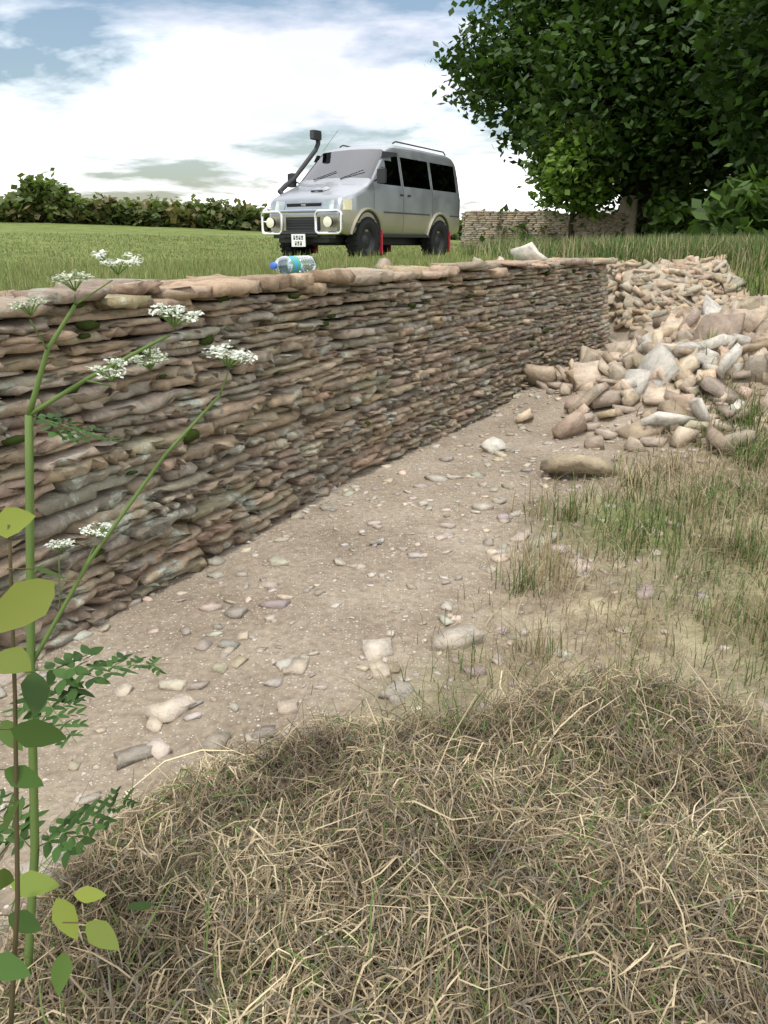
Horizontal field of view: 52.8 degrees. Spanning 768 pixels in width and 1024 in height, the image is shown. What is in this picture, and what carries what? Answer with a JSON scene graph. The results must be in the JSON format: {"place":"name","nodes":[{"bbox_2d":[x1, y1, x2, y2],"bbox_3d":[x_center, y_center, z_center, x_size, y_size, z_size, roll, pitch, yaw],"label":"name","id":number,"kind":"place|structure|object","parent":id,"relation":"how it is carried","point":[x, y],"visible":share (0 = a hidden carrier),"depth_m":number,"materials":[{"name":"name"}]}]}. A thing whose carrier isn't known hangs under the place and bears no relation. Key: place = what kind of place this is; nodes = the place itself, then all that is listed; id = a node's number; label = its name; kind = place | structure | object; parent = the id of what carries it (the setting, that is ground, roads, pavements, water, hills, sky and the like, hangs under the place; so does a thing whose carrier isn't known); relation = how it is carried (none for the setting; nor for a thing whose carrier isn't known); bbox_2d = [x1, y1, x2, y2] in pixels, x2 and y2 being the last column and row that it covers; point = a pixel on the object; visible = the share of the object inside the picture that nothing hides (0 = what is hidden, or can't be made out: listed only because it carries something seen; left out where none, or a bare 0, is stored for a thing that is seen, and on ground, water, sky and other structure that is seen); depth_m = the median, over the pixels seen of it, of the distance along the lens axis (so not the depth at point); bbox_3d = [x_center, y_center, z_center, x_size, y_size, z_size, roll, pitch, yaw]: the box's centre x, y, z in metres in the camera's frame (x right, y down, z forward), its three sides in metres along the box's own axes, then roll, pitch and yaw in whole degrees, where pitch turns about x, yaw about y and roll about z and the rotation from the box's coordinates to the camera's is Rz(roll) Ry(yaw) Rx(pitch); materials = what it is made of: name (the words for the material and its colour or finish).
{"place":"outdoors","nodes":[
{"label":"outdoors","id":0,"kind":"place"},
{"bbox_2d":[0,0,705,219],"label":"sky","id":1,"kind":"structure","parent":0,"point":[132,99],"materials":[{"name":"white"}]},
{"bbox_2d":[0,232,765,295],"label":"grass field","id":2,"kind":"structure","parent":0,"point":[13,276],"depth_m":7.98,"materials":[{"name":"green plant"}]},
{"bbox_2d":[658,0,767,191],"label":"ash tree","id":3,"kind":"object","parent":2,"relation":"on","point":[746,76],"visible":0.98,"depth_m":22.00,"materials":[{"name":"green plant"}]},
{"bbox_2d":[0,222,767,960],"bbox_3d":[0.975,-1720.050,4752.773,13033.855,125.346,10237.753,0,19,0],"label":"ground","id":4,"kind":"structure","parent":0,"point":[122,720],"depth_m":2.94,"materials":[{"name":"beige soil"}]},
{"bbox_2d":[0,249,257,996],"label":"cow parsley plant","id":5,"kind":"object","parent":4,"relation":"on","point":[33,823],"visible":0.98,"depth_m":1.13,"materials":[{"name":"green plant"}]},
{"bbox_2d":[0,167,462,239],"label":"hedge","id":6,"kind":"object","parent":4,"relation":"on","point":[46,199],"visible":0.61,"depth_m":45.40,"materials":[{"name":"green plant"}]},
{"bbox_2d":[0,257,617,651],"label":"dry stone wall","id":7,"kind":"structure","parent":4,"relation":"on","point":[347,373],"depth_m":3.53,"materials":[{"name":"brown stone"}]},
{"bbox_2d":[270,255,315,273],"bbox_3d":[-0.498,-1.342,4.203,0.096,0.096,0.354,11,22,28],"label":"water bottle","id":8,"kind":"object","parent":7,"relation":"on","point":[286,264],"depth_m":4.19,"materials":[{"name":"clear plastic"}]},
{"bbox_2d":[261,130,459,257],"bbox_3d":[-0.264,-6.253,15.358,2.178,2.443,4.860,11,22,29],"label":"van","id":9,"kind":"object","parent":4,"relation":"on","point":[366,199],"visible":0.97,"depth_m":14.57,"materials":[{"name":"silver metal"}]},
{"bbox_2d":[0,641,767,1023],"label":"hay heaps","id":10,"kind":"object","parent":4,"relation":"on","point":[686,985],"depth_m":1.42,"materials":[{"name":"beige plant"}]},
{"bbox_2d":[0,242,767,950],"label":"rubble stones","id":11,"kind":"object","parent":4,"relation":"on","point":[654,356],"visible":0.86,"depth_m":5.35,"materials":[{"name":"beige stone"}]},
{"bbox_2d":[460,195,637,247],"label":"stone wall","id":12,"kind":"structure","parent":4,"relation":"on","point":[477,224],"depth_m":32.17,"materials":[{"name":"stone"}]},
{"bbox_2d":[516,101,642,240],"bbox_3d":[7.717,-13.773,31.872,4.469,5.732,4.860,-9,21,-25],"label":"young ash tree","id":13,"kind":"object","parent":4,"relation":"on","point":[556,187],"visible":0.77,"depth_m":31.00,"materials":[{"name":"green plant"}]},
{"bbox_2d":[430,0,767,233],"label":"tree","id":14,"kind":"object","parent":4,"relation":"on","point":[618,64],"visible":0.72,"depth_m":30.18,"materials":[{"name":"green plant"}]},
{"bbox_2d":[460,163,767,246],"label":"bush","id":15,"kind":"object","parent":4,"relation":"on","point":[741,206],"visible":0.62,"depth_m":19.74,"materials":[{"name":"green plant"}]},
{"bbox_2d":[0,228,767,1023],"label":"grass","id":16,"kind":"structure","parent":0,"point":[750,248],"depth_m":3.34,"materials":[{"name":"green plant"}]},
{"bbox_2d":[0,507,165,1023],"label":"leafy plant","id":17,"kind":"object","parent":16,"relation":"on","point":[24,603],"visible":1,"depth_m":0.97,"materials":[{"name":"green plant"}]}
]}

